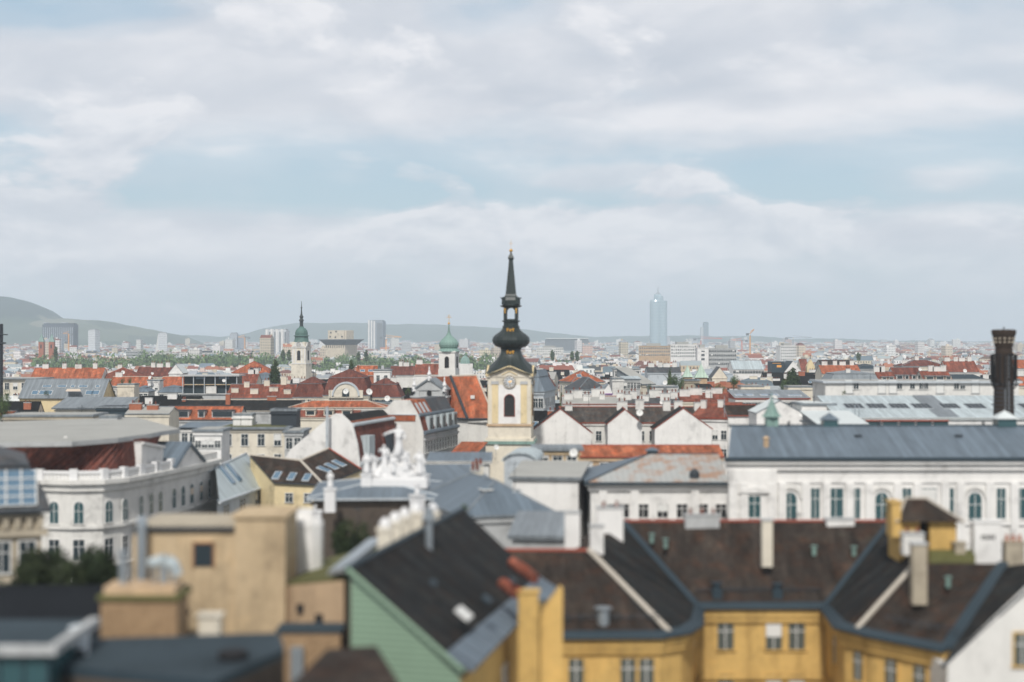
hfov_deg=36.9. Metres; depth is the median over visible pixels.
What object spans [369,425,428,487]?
sculpture group
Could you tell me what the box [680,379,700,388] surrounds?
house
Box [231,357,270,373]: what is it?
house
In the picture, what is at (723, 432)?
window
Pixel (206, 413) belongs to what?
house
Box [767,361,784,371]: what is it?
house
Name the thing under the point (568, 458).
window
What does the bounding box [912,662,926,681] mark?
window
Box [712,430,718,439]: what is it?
window
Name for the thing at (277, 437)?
window
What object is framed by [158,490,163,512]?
window
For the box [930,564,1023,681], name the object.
gable house
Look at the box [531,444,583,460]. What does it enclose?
house
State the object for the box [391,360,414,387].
house
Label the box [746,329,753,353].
tower crane
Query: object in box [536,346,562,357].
apartment block
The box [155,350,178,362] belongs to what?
tree
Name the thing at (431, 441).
window
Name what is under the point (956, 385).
window
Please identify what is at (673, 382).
tree
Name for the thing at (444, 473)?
house
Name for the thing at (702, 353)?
apartment block
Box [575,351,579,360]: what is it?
poplar
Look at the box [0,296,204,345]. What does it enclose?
vineyard hill
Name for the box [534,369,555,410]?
house
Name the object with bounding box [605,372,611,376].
house
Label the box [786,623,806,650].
window
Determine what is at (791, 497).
window
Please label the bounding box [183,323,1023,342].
wooded hill
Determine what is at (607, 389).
glass gable house
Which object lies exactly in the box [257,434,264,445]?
window
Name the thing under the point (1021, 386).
house
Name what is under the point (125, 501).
window
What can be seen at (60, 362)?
tree
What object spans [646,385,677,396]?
house
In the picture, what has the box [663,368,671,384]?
conifer
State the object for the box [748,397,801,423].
house
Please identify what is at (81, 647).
vent hood
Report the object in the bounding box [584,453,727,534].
white wing
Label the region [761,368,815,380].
house
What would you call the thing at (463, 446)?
house
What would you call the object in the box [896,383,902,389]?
window
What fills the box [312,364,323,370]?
tree
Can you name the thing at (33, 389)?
house
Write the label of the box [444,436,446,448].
window
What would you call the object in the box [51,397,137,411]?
house
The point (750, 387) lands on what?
house
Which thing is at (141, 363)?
tree
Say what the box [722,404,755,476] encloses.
house
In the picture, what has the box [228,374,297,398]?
house
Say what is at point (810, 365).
cream spire
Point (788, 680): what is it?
window
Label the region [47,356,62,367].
tree
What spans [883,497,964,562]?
roof penthouse
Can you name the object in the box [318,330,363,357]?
concrete tower
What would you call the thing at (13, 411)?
house
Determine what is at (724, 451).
window
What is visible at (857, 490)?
window
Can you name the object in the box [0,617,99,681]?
glazed annex
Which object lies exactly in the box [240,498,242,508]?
window
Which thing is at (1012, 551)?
rooftop chimney
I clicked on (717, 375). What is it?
house
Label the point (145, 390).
house
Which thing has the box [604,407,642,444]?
gable house
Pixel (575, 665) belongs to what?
window
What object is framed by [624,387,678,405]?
house
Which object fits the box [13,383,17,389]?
window
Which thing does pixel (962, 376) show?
house
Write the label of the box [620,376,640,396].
house
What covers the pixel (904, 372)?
house
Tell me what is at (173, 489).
window
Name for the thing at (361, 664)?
dark house
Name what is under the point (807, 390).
house
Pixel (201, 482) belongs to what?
window
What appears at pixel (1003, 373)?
chimney tower
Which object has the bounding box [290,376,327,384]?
house
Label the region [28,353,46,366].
tree
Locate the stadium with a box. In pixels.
[545,338,588,350]
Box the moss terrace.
[929,550,974,562]
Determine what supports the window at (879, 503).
in the palace wing at (965, 472)
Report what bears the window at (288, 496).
in the house at (282, 481)
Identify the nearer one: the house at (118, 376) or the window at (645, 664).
the window at (645, 664)
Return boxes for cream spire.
[806,355,814,371]
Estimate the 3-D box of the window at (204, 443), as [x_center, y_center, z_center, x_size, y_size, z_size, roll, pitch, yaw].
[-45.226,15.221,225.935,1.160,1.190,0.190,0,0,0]
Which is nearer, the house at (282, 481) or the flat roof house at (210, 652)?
the flat roof house at (210, 652)
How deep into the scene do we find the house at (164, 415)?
301.85 m
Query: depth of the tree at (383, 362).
1541.03 m
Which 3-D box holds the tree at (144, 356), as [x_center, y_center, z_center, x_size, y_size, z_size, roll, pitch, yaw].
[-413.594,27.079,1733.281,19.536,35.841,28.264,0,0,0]
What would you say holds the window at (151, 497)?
in the curved palace
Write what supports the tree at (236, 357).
on the ground
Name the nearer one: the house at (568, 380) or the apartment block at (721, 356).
the house at (568, 380)
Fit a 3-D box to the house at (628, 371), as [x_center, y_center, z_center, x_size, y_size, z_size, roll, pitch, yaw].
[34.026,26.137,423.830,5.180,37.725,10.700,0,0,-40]
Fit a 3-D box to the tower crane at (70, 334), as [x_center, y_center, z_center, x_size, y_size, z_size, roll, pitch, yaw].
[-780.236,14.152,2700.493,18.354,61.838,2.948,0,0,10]
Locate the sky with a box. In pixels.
[0,0,1023,340]
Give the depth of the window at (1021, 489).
149.97 m
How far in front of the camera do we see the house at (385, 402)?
385.00 m
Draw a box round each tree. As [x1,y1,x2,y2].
[0,389,10,421]
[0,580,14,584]
[11,543,127,584]
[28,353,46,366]
[39,354,51,362]
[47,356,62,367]
[52,358,71,367]
[59,352,78,367]
[66,353,89,364]
[67,360,76,367]
[72,355,90,367]
[88,355,109,368]
[103,352,122,367]
[115,357,130,367]
[128,356,149,365]
[134,356,151,365]
[135,349,153,362]
[146,355,160,365]
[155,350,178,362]
[155,353,175,366]
[182,352,193,363]
[191,355,202,363]
[197,353,212,364]
[207,351,227,366]
[214,350,226,360]
[224,351,236,367]
[226,350,244,364]
[236,351,264,365]
[257,351,272,364]
[259,355,273,364]
[267,355,284,363]
[278,353,291,364]
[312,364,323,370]
[319,362,338,370]
[320,357,333,368]
[329,517,370,555]
[337,355,346,363]
[363,358,376,364]
[378,357,389,366]
[383,357,398,366]
[396,355,411,361]
[469,354,477,369]
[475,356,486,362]
[475,356,487,370]
[479,355,494,366]
[666,374,679,385]
[730,375,738,389]
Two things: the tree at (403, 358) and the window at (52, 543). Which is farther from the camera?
the tree at (403, 358)
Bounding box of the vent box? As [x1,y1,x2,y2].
[98,414,122,419]
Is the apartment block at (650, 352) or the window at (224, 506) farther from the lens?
the apartment block at (650, 352)
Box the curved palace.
[0,417,222,580]
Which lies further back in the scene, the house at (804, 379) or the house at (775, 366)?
the house at (775, 366)
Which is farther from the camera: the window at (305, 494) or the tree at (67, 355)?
the tree at (67, 355)
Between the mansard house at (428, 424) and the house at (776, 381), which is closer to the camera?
the mansard house at (428, 424)
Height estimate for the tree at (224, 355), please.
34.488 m
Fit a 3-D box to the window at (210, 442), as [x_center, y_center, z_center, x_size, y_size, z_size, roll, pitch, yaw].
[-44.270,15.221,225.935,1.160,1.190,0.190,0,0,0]
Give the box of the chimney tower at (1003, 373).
[990,327,1016,415]
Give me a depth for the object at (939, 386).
261.93 m
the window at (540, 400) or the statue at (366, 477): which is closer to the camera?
the statue at (366, 477)
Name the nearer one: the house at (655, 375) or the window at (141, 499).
the window at (141, 499)
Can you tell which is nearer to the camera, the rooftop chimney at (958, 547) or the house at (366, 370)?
the rooftop chimney at (958, 547)
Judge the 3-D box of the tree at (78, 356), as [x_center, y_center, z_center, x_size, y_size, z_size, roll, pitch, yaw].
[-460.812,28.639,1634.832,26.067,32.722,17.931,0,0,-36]
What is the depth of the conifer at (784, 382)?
461.70 m
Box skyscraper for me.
[650,291,666,345]
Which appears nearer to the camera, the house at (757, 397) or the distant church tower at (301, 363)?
the house at (757, 397)
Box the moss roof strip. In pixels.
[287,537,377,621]
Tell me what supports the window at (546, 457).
in the house at (555, 452)
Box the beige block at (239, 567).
[131,506,348,647]
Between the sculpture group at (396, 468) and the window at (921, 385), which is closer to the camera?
the sculpture group at (396, 468)
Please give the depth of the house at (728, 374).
756.42 m
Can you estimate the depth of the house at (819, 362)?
765.39 m
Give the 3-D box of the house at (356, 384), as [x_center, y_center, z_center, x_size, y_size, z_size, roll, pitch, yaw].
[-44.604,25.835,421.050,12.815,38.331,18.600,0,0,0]
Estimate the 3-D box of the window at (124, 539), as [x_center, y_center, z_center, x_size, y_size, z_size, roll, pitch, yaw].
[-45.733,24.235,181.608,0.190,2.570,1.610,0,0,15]
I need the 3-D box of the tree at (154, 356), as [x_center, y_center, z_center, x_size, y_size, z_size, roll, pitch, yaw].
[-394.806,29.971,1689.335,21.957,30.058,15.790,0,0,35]
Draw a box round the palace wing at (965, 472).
[722,421,1023,549]
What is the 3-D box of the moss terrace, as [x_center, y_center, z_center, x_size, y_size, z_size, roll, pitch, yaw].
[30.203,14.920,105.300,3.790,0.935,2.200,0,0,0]
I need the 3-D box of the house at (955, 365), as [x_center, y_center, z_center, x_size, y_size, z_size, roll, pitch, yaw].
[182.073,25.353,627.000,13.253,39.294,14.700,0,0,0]
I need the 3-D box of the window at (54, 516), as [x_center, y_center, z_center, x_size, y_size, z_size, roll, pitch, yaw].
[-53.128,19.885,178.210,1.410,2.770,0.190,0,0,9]
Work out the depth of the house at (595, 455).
206.79 m
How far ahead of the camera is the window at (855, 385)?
261.93 m
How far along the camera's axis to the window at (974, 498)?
149.90 m
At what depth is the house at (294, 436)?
251.96 m
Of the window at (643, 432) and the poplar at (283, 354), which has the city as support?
the poplar at (283, 354)
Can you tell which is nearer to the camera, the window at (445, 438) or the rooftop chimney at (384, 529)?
the rooftop chimney at (384, 529)
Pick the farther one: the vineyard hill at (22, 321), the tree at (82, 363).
the vineyard hill at (22, 321)
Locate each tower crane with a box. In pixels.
[63,331,72,349]
[380,335,400,349]
[693,337,716,344]
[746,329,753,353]
[785,336,811,344]
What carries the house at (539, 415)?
on the ground
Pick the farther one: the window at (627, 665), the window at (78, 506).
the window at (78, 506)
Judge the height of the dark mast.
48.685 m
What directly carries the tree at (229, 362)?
on the ground
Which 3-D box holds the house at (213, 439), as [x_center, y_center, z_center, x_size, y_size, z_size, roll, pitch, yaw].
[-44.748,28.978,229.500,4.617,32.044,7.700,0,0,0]
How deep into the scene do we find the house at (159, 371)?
583.94 m
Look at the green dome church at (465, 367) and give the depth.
1000.00 m
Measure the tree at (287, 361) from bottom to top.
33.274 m
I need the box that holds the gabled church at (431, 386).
[410,366,450,403]
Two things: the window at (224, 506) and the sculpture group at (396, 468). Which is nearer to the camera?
the sculpture group at (396, 468)
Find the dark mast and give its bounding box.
[0,324,7,400]
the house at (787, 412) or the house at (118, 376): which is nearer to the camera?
the house at (787, 412)
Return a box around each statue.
[314,504,322,518]
[323,471,336,512]
[360,453,372,486]
[408,481,425,516]
[422,460,430,485]
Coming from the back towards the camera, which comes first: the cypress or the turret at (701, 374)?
the turret at (701, 374)
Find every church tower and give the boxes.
[291,301,311,378]
[484,243,536,482]
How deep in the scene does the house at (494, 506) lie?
137.86 m
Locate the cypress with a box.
[267,359,280,383]
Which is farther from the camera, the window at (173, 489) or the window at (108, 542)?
the window at (173, 489)
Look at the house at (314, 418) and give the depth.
318.35 m
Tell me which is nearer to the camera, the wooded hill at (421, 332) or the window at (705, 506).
the window at (705, 506)
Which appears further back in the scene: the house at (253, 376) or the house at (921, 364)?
the house at (921, 364)
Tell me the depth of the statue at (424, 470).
154.81 m
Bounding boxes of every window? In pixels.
[0,541,10,574]
[4,383,9,389]
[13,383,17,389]
[18,540,36,563]
[48,500,59,524]
[48,539,59,552]
[72,501,84,524]
[72,539,84,560]
[104,499,113,523]
[104,537,113,559]
[121,498,128,521]
[121,534,128,555]
[138,494,143,516]
[148,492,154,514]
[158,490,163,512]
[172,487,176,508]
[181,433,187,440]
[181,485,185,506]
[189,433,194,442]
[189,483,193,504]
[193,542,214,567]
[195,440,201,448]
[199,480,203,501]
[200,440,207,448]
[207,440,214,448]
[207,478,211,498]
[214,440,221,448]
[223,504,226,513]
[227,503,229,513]
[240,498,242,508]
[241,434,248,445]
[255,493,257,505]
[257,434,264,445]
[274,434,281,445]
[284,493,293,502]
[285,437,292,449]
[294,437,300,445]
[303,493,311,502]
[424,441,427,453]
[427,440,429,452]
[430,440,432,451]
[433,439,435,451]
[436,438,438,450]
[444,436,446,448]
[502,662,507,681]
[534,398,537,407]
[538,398,543,407]
[542,455,548,460]
[552,455,563,460]
[566,455,577,460]
[567,657,584,681]
[595,431,601,440]
[618,503,630,518]
[619,657,636,681]
[637,656,654,681]
[639,503,649,518]
[642,431,644,440]
[656,503,669,518]
[675,503,687,518]
[694,642,696,664]
[699,503,708,512]
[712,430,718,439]
[715,503,727,518]
[715,623,735,650]
[716,673,734,681]
[720,430,726,439]
[721,449,726,458]
[747,495,760,518]
[763,623,784,650]
[764,673,782,681]
[786,491,797,519]
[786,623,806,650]
[787,673,805,681]
[810,487,821,519]
[831,487,843,516]
[831,635,836,665]
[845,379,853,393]
[850,648,863,681]
[853,383,859,389]
[854,487,861,519]
[874,491,889,519]
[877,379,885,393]
[883,656,898,681]
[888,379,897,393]
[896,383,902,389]
[902,487,911,499]
[909,383,915,389]
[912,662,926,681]
[918,383,924,389]
[922,487,936,502]
[923,383,928,389]
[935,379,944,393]
[950,487,954,513]
[953,383,958,389]
[959,383,965,389]
[967,491,982,520]
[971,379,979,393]
[996,487,1007,519]
[1011,632,1023,667]
[1019,487,1023,519]
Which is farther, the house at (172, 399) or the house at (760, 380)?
the house at (760, 380)
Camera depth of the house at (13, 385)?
480.00 m
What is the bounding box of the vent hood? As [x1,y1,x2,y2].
[68,624,89,656]
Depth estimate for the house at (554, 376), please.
529.37 m
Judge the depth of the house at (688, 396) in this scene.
355.49 m
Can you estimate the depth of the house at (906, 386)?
262.00 m
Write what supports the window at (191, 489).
in the curved palace
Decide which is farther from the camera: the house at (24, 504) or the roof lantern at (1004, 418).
the roof lantern at (1004, 418)
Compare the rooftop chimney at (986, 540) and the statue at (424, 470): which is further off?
the statue at (424, 470)
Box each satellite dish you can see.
[343,388,348,398]
[366,389,371,399]
[569,448,577,460]
[636,409,642,420]
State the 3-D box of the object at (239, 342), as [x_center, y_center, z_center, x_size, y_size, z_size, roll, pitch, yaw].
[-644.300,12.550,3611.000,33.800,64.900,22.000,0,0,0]
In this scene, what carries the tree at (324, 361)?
on the ground
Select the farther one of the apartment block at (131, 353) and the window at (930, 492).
the apartment block at (131, 353)
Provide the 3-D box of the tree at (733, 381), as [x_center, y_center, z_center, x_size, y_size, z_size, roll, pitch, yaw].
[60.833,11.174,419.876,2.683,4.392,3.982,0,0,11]
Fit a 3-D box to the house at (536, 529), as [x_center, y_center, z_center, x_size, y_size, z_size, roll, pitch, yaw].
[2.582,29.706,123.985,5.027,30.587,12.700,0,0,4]
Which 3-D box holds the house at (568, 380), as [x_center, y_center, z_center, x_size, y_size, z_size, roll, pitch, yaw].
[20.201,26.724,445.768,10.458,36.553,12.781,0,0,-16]
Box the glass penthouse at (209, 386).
[180,374,244,398]
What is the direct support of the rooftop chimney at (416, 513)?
on the green house at (463, 593)
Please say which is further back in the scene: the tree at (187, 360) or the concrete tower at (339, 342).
the concrete tower at (339, 342)
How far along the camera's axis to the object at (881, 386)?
261.93 m
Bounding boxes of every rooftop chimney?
[297,508,322,575]
[376,517,393,548]
[389,512,402,541]
[399,507,412,536]
[410,503,423,531]
[428,503,439,520]
[951,541,966,553]
[969,519,1002,562]
[1002,534,1023,565]
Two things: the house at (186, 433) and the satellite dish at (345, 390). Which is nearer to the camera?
the house at (186, 433)
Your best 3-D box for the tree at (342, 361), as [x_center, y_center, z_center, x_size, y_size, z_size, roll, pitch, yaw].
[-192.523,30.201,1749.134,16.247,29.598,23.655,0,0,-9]
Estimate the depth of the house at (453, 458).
187.13 m
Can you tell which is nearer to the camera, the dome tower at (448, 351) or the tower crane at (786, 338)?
the dome tower at (448, 351)
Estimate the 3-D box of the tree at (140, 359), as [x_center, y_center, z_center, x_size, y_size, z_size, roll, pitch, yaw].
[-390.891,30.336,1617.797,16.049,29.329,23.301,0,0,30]
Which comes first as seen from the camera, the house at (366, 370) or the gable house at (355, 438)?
the gable house at (355, 438)
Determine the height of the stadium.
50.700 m
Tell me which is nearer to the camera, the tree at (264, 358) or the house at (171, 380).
the house at (171, 380)
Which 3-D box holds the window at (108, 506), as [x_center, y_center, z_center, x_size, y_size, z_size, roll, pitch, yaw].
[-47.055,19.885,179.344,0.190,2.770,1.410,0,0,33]
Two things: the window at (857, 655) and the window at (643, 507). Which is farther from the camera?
the window at (643, 507)
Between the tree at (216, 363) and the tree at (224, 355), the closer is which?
the tree at (216, 363)
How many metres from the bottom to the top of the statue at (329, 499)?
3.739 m
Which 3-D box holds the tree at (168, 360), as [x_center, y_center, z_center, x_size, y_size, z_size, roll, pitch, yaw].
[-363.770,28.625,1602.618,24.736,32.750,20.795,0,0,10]
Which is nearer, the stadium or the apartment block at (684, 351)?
the apartment block at (684, 351)
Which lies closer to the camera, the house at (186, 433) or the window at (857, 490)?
the window at (857, 490)
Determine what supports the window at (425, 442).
in the mansard house at (428, 424)
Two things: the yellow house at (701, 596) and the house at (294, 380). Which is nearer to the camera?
the yellow house at (701, 596)
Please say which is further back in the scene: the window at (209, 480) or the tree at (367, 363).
the tree at (367, 363)
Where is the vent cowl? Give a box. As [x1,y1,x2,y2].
[147,553,182,583]
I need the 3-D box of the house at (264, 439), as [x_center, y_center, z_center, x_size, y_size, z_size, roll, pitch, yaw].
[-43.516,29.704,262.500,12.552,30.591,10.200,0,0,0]
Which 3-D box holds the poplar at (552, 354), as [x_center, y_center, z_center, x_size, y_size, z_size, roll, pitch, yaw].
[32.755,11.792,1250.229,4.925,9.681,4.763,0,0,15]
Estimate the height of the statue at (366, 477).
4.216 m
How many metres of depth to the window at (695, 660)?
105.85 m
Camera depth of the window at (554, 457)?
185.92 m
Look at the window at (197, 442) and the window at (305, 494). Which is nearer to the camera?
the window at (305, 494)
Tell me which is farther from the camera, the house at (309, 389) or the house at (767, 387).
the house at (767, 387)
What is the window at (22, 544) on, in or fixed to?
in the house at (24, 504)
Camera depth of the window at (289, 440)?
251.96 m
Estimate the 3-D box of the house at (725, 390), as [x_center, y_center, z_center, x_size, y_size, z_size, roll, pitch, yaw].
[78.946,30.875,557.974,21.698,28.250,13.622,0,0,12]
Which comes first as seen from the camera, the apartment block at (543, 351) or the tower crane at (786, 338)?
the apartment block at (543, 351)
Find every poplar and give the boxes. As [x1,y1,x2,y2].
[53,346,59,361]
[280,349,285,360]
[287,350,291,360]
[356,351,360,360]
[363,350,368,361]
[549,350,554,360]
[570,351,574,360]
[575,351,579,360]
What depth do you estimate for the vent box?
226.00 m
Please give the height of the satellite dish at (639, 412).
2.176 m
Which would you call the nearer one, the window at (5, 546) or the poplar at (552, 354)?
the window at (5, 546)
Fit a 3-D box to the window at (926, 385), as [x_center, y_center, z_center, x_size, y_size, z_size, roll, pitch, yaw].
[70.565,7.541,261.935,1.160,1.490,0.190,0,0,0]
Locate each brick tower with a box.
[38,334,44,358]
[49,334,54,358]
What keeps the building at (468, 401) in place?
on the ground
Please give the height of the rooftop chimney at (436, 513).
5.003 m
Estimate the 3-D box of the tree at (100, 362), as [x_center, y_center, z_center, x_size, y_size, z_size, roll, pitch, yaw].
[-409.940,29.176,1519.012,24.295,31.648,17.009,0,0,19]
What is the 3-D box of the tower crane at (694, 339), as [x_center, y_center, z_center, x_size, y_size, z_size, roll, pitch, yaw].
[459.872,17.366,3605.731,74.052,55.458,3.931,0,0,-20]
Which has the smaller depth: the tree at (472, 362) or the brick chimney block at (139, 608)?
the brick chimney block at (139, 608)
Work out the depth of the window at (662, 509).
155.95 m
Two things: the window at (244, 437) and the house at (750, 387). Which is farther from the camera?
the house at (750, 387)
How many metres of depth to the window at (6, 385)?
480.00 m
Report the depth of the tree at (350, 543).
107.82 m
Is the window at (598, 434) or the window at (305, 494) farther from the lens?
the window at (598, 434)
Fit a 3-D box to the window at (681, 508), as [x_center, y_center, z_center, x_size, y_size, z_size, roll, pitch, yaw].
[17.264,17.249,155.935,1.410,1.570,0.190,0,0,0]
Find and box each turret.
[682,365,692,378]
[694,364,708,383]
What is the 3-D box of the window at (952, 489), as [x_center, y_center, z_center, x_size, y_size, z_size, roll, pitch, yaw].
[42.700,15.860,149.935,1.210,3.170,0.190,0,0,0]
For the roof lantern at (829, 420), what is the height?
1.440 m
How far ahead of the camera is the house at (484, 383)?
612.60 m
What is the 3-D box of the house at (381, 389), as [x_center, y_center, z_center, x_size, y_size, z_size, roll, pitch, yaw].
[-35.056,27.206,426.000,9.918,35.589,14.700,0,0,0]
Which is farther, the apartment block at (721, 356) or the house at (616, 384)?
the apartment block at (721, 356)
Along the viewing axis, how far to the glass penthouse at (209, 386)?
471.20 m
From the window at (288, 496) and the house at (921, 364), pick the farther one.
the house at (921, 364)
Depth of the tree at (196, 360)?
1667.59 m
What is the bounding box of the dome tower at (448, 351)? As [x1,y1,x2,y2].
[438,317,459,376]
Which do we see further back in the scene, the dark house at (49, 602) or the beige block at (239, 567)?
the beige block at (239, 567)
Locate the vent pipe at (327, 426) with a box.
[326,407,328,447]
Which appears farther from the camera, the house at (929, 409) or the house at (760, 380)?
the house at (760, 380)
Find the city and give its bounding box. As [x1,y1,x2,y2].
[3,334,1023,380]
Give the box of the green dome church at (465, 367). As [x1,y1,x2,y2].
[459,354,472,374]
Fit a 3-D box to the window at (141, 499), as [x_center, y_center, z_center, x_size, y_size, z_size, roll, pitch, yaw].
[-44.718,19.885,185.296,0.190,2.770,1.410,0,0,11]
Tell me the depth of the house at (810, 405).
240.00 m
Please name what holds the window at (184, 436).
in the house at (186, 433)
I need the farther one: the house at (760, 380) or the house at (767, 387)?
the house at (760, 380)
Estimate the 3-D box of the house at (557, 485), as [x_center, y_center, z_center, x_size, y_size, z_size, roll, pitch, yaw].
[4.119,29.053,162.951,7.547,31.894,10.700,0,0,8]
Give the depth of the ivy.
407.66 m
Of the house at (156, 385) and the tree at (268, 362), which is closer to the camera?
the house at (156, 385)
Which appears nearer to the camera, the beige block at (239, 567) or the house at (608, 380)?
the beige block at (239, 567)
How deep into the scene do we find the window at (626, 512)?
155.95 m
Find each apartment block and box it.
[126,349,154,357]
[152,351,178,355]
[179,351,224,356]
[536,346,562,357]
[639,343,669,362]
[668,342,696,361]
[696,345,708,368]
[709,345,736,369]
[776,343,796,360]
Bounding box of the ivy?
[677,376,684,391]
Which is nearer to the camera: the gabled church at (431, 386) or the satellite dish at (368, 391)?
the gabled church at (431, 386)
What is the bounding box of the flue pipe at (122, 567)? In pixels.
[117,550,128,584]
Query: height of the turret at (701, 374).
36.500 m
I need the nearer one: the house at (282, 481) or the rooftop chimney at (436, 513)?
the rooftop chimney at (436, 513)
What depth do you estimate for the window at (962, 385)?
261.93 m
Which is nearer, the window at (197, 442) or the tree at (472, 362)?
the window at (197, 442)
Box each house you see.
[0,410,18,421]
[0,446,51,584]
[0,585,190,638]
[2,412,108,420]
[3,377,53,395]
[3,393,18,400]
[3,400,43,411]
[18,379,115,411]
[31,361,107,378]
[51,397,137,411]
[60,611,284,681]
[94,405,128,416]
[105,364,144,381]
[111,370,152,386]
[116,383,139,402]
[125,400,179,440]
[137,361,172,378]
[139,385,155,395]
[139,393,202,405]
[147,379,164,395]
[157,385,184,395]
[162,376,183,386]
[168,363,188,375]
[168,405,246,440]
[178,422,256,445]
[179,391,302,423]
[192,427,232,496]
[208,453,260,513]
[217,424,293,459]
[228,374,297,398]
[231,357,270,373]
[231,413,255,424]
[239,366,261,383]
[249,447,361,507]
[260,372,269,383]
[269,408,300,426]
[275,622,346,681]
[282,427,311,457]
[286,410,395,472]
[288,400,388,411]
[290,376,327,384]
[292,376,326,401]
[294,646,397,681]
[300,409,361,433]
[306,478,442,647]
[322,365,371,400]
[344,506,562,681]
[356,365,377,382]
[370,375,404,400]
[373,369,392,382]
[374,401,391,404]
[384,396,459,464]
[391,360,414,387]
[402,387,413,398]
[414,360,438,385]
[424,458,487,483]
[426,452,492,476]
[426,472,554,547]
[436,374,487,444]
[451,441,487,451]
[456,501,1008,681]
[480,380,487,391]
[502,447,543,486]
[507,511,563,548]
[508,460,590,538]
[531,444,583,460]
[533,406,592,444]
[533,407,554,425]
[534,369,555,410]
[536,366,569,379]
[548,372,557,399]
[558,370,605,402]
[560,396,700,444]
[561,386,623,405]
[564,376,601,395]
[580,445,724,466]
[589,383,612,395]
[596,375,609,384]
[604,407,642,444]
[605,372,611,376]
[610,377,624,395]
[611,364,640,376]
[615,367,655,393]
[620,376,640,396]
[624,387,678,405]
[644,360,681,388]
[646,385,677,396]
[650,406,712,444]
[678,385,727,405]
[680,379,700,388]
[691,368,733,380]
[693,396,742,474]
[694,384,712,392]
[707,380,749,387]
[709,366,727,383]
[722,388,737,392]
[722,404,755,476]
[727,360,763,379]
[727,390,810,405]
[737,385,764,389]
[740,376,773,385]
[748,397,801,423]
[752,383,780,389]
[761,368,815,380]
[761,376,781,385]
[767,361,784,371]
[781,360,800,371]
[783,385,812,400]
[791,401,836,410]
[796,371,814,385]
[797,359,806,371]
[799,411,868,423]
[809,379,1022,400]
[815,359,859,378]
[815,360,855,369]
[817,395,1023,423]
[821,366,877,378]
[858,364,872,372]
[873,364,895,378]
[889,367,919,378]
[893,354,939,369]
[917,363,951,378]
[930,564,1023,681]
[940,355,978,375]
[950,374,984,378]
[980,373,989,378]
[1017,359,1023,375]
[1017,376,1023,394]
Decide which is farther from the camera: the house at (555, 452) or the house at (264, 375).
the house at (264, 375)
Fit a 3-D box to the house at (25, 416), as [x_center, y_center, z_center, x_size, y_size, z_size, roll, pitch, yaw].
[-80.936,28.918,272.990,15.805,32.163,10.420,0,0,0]
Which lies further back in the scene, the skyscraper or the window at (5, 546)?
the skyscraper
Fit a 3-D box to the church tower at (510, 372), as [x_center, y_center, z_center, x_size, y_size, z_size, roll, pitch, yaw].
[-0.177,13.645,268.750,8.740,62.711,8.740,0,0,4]
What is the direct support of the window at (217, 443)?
in the house at (213, 439)
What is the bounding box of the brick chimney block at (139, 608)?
[96,580,191,637]
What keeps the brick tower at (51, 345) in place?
on the ground
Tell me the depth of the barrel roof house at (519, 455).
172.13 m
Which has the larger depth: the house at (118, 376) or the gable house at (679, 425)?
the house at (118, 376)
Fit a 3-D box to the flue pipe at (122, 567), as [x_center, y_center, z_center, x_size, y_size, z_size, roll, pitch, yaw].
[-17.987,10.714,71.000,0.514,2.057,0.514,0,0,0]
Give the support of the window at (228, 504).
in the skylight house at (239, 488)
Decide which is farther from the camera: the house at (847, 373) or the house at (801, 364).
the house at (801, 364)
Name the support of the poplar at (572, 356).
on the city
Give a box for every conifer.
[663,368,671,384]
[780,378,786,389]
[782,367,801,387]
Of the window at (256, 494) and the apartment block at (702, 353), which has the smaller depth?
the window at (256, 494)
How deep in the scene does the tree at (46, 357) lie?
1610.79 m
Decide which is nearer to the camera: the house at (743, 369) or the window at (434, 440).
the window at (434, 440)
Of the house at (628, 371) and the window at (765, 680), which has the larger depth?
the house at (628, 371)
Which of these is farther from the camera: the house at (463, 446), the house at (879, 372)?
the house at (879, 372)
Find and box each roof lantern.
[645,447,659,452]
[761,392,781,425]
[820,413,839,426]
[990,410,1018,426]
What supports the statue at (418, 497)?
on the house at (494, 506)

